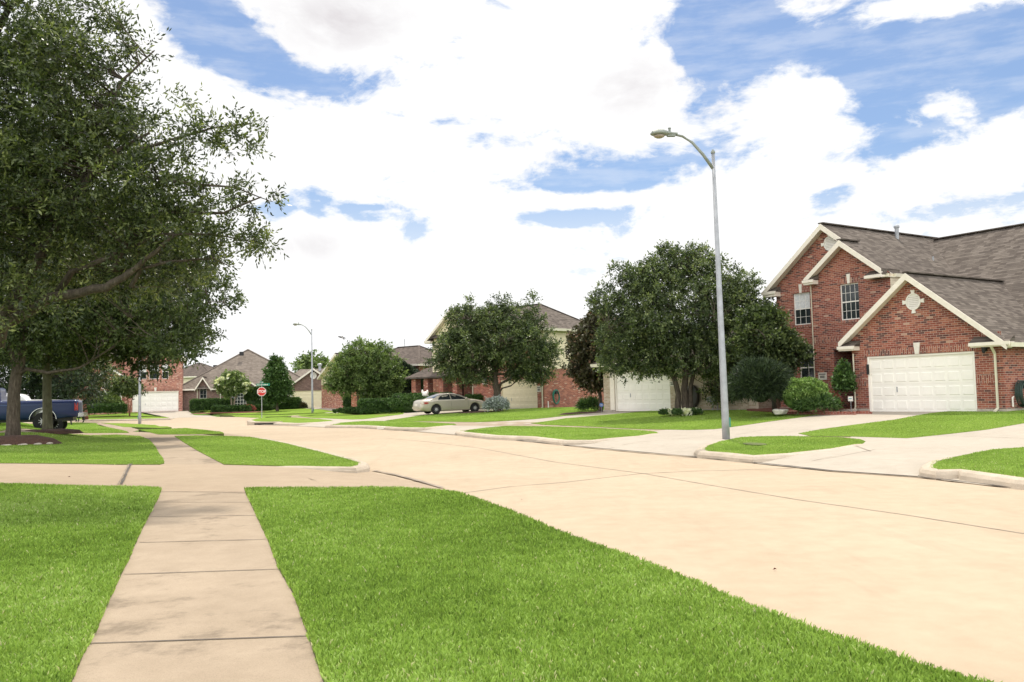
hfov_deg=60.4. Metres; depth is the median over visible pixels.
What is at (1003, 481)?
kerb
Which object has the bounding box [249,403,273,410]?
hedge
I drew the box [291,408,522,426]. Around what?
driveway
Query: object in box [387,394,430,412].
round bush
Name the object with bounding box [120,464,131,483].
expansion joint
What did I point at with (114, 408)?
hedge
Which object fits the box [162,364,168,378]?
window
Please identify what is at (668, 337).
oak tree
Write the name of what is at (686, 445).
driveway
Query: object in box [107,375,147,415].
tree
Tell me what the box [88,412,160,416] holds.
lawn
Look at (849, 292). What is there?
window
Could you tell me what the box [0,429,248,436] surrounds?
driveway
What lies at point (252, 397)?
topiary bush
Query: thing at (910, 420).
lawn
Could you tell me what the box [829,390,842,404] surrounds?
plant
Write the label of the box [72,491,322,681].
sidewalk
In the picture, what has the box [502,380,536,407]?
garage door
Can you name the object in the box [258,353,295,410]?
conical tree
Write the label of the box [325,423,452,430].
kerb
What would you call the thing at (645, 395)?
garage door
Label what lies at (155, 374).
window
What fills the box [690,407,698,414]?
flower clump
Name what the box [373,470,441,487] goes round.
expansion joint
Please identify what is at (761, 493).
expansion joint
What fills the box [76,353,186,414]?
brick house
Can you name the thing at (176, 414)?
driveway
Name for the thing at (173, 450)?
sidewalk
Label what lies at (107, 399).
round bush
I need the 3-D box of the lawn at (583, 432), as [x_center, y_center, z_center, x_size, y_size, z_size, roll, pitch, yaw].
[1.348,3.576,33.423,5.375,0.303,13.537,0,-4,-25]
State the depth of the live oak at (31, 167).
14.04 m
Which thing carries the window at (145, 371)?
in the brick house at (162, 395)
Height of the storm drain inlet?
0.200 m
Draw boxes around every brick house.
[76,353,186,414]
[183,349,321,411]
[761,222,1023,411]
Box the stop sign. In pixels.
[256,381,269,417]
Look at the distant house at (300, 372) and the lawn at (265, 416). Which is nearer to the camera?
the lawn at (265, 416)
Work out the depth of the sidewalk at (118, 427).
53.26 m
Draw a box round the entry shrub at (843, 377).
[829,357,857,394]
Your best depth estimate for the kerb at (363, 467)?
18.60 m
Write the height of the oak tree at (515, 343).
8.652 m
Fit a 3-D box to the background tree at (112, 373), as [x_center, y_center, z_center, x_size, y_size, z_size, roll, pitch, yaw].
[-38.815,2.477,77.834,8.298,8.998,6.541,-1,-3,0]
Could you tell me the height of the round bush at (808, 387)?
1.409 m
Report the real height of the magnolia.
6.614 m
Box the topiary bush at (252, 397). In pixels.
[243,386,264,404]
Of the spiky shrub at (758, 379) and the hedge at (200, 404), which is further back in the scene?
the hedge at (200, 404)
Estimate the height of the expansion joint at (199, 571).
0.001 m
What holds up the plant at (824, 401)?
on the mulch bed at (769, 410)
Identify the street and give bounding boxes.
[23,415,1023,681]
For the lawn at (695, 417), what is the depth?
37.45 m
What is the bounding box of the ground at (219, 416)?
[100,406,910,476]
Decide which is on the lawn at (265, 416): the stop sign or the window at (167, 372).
the stop sign
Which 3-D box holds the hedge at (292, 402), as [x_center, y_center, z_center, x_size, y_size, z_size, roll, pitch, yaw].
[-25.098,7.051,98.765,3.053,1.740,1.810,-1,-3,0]
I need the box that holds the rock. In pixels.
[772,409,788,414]
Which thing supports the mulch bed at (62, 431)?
on the lawn at (94, 449)
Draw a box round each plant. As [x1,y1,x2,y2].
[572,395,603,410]
[789,393,843,415]
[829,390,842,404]
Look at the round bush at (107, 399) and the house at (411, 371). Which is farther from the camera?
the round bush at (107, 399)
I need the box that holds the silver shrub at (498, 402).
[481,394,509,411]
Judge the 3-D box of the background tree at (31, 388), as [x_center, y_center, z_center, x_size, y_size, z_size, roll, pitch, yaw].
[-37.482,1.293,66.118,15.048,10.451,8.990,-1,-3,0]
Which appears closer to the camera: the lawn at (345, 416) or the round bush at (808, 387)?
the round bush at (808, 387)
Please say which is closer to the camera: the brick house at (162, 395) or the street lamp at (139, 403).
the street lamp at (139, 403)
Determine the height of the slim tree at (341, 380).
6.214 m
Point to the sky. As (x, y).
(429, 154)
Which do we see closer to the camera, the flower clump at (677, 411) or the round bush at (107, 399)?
the flower clump at (677, 411)
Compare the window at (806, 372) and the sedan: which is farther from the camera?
the sedan
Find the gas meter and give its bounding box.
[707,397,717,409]
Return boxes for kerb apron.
[292,468,397,484]
[321,423,984,484]
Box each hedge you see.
[86,403,127,414]
[188,398,233,411]
[210,404,254,413]
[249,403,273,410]
[274,396,301,409]
[332,406,382,413]
[342,395,350,407]
[356,397,401,414]
[391,391,452,412]
[464,393,483,400]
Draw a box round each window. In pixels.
[141,365,146,378]
[149,367,158,378]
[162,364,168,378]
[200,389,206,397]
[232,392,245,404]
[794,292,810,324]
[800,345,813,377]
[840,283,859,319]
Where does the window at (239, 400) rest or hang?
in the brown brick house at (250, 364)
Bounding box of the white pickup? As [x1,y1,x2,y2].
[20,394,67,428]
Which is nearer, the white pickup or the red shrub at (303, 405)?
the white pickup
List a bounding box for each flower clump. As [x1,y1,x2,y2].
[658,408,668,414]
[673,408,683,414]
[683,408,692,415]
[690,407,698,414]
[695,407,703,414]
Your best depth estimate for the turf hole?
22.72 m
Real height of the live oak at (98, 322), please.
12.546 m
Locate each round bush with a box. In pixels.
[87,391,123,403]
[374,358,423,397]
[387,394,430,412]
[778,376,830,411]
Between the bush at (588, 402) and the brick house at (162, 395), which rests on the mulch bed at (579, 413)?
the bush at (588, 402)
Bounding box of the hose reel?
[692,385,699,407]
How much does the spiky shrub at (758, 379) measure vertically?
2.205 m
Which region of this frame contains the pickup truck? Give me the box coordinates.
[0,388,87,428]
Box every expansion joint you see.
[94,635,305,642]
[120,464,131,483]
[136,569,262,573]
[164,539,255,541]
[279,425,1006,486]
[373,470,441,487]
[389,438,1023,533]
[464,468,785,492]
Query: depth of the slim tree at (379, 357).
75.78 m
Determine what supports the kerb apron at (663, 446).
on the street
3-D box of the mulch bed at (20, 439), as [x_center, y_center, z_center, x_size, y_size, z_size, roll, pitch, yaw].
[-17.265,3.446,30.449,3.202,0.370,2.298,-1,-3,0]
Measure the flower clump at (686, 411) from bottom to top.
0.416 m
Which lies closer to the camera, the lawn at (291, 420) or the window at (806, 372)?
the window at (806, 372)
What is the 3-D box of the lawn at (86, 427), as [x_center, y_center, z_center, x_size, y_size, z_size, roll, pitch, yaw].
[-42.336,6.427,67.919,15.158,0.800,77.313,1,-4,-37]
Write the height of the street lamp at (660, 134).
9.340 m
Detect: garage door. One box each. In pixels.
[133,392,177,411]
[293,391,321,408]
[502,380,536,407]
[617,373,669,410]
[870,353,975,411]
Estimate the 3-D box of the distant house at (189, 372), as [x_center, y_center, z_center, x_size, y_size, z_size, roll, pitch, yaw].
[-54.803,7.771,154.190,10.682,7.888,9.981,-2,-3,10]
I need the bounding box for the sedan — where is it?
[412,393,483,413]
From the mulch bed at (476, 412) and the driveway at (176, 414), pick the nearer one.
the mulch bed at (476, 412)
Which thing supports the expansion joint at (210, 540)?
on the sidewalk at (208, 604)
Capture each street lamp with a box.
[138,361,140,423]
[293,322,313,412]
[650,127,730,438]
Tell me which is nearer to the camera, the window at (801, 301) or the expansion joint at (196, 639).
the expansion joint at (196, 639)
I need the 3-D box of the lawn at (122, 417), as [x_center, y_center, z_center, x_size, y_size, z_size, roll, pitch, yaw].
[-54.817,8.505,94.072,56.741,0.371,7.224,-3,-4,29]
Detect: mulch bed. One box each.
[0,435,62,444]
[25,429,83,433]
[192,411,264,413]
[458,410,504,413]
[559,411,602,414]
[747,407,859,411]
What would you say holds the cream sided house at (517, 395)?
on the ground at (219, 416)
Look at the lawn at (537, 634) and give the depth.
5.79 m
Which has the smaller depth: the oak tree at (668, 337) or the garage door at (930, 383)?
the garage door at (930, 383)
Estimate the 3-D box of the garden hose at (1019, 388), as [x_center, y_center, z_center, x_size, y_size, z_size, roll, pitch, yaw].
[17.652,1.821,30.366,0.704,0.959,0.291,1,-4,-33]
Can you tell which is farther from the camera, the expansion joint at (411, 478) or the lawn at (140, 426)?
the lawn at (140, 426)
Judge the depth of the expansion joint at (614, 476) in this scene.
16.31 m
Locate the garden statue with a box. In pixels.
[421,390,428,396]
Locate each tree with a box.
[0,347,110,422]
[50,353,121,419]
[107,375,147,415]
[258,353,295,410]
[289,349,329,372]
[321,344,383,400]
[338,335,409,398]
[420,288,564,410]
[583,239,778,414]
[725,300,817,412]
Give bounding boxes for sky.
[0,0,1023,396]
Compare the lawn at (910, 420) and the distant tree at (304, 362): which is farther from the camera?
the distant tree at (304, 362)
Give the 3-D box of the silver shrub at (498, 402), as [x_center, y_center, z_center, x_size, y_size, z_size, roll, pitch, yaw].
[-1.054,4.089,57.912,1.957,1.178,1.695,-1,-3,0]
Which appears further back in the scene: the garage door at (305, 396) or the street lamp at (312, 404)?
the garage door at (305, 396)
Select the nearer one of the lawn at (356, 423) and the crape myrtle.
the lawn at (356, 423)
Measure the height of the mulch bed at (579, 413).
0.156 m
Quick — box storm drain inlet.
[247,421,282,424]
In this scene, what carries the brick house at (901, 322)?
on the ground at (219, 416)
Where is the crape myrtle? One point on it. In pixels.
(233, 383)
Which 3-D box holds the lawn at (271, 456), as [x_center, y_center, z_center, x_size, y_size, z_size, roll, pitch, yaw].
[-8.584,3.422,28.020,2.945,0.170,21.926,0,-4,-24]
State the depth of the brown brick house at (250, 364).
104.42 m
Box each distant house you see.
[183,363,212,383]
[295,363,322,375]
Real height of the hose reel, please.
1.188 m
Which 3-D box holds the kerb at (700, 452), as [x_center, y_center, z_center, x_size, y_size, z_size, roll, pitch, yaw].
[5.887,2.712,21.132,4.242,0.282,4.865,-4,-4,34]
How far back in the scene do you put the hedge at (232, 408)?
94.71 m
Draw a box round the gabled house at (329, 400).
[317,353,369,407]
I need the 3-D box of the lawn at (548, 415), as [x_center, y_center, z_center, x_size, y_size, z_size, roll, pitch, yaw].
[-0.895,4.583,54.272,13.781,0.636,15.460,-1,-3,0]
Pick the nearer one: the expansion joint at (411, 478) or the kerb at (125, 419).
the expansion joint at (411, 478)
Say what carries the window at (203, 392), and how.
in the brown brick house at (250, 364)
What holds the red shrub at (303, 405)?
on the lawn at (291, 411)
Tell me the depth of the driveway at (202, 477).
17.20 m
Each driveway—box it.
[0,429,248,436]
[0,463,449,492]
[143,411,214,418]
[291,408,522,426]
[314,407,336,412]
[421,411,636,433]
[574,412,934,455]
[761,423,1023,475]
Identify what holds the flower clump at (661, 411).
on the lawn at (695, 417)
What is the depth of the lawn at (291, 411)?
92.04 m
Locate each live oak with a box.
[0,0,291,348]
[0,131,248,435]
[0,242,240,428]
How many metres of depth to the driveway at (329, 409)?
94.85 m
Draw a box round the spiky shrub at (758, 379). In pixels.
[719,355,797,404]
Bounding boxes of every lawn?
[0,422,126,432]
[0,432,163,464]
[0,484,158,681]
[77,417,168,419]
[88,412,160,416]
[104,423,171,429]
[176,435,357,466]
[197,408,332,414]
[220,413,331,417]
[245,487,966,681]
[253,417,331,422]
[299,412,403,419]
[334,421,454,426]
[385,407,597,421]
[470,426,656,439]
[532,410,819,429]
[705,436,865,454]
[798,410,1023,437]
[934,447,1023,476]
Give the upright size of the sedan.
1.420 m
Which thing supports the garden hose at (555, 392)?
attached to the cream sided house at (517, 395)
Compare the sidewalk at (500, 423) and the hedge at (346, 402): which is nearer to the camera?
the sidewalk at (500, 423)
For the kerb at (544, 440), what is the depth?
29.14 m
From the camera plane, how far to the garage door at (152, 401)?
101.06 m
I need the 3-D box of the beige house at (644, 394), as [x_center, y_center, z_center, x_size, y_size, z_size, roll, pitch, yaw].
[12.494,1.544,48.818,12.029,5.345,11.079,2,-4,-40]
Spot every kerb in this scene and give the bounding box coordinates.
[74,418,171,420]
[247,419,329,425]
[253,437,369,472]
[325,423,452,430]
[455,429,658,445]
[694,442,861,464]
[919,457,1023,489]
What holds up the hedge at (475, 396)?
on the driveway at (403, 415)
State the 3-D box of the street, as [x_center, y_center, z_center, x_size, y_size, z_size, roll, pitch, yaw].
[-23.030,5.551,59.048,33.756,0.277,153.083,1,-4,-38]
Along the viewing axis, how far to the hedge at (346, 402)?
91.17 m
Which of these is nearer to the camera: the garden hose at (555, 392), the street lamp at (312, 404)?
the garden hose at (555, 392)
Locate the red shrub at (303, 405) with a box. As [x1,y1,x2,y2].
[298,401,307,408]
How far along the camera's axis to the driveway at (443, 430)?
44.53 m
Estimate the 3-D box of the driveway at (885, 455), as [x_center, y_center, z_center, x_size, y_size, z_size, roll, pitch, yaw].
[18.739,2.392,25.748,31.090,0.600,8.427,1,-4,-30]
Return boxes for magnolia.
[559,304,621,410]
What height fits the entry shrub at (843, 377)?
1.510 m
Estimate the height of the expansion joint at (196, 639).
0.001 m
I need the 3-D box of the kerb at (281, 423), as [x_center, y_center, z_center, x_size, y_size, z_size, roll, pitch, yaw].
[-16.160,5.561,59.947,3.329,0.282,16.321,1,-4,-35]
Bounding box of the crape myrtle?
[211,369,251,404]
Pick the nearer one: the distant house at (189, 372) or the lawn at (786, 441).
the lawn at (786, 441)
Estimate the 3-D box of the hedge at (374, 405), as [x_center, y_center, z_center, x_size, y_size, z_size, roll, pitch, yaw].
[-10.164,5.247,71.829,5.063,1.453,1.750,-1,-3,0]
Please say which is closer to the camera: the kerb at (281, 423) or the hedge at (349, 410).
the kerb at (281, 423)
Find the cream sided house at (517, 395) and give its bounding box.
[405,303,603,407]
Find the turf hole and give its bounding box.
[743,442,766,445]
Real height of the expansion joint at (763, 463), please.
0.001 m
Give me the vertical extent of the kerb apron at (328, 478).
0.130 m
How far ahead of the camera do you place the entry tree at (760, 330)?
37.01 m
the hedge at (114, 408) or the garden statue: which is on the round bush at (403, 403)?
the garden statue
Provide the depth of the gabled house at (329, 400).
96.02 m
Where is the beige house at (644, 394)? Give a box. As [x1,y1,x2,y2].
[590,327,780,412]
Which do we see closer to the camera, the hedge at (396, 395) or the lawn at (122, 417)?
the hedge at (396, 395)
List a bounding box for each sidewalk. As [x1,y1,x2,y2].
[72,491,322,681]
[79,422,137,431]
[144,436,221,463]
[414,421,659,430]
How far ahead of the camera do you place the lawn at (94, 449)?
25.64 m
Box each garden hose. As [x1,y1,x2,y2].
[552,389,559,403]
[1014,380,1023,407]

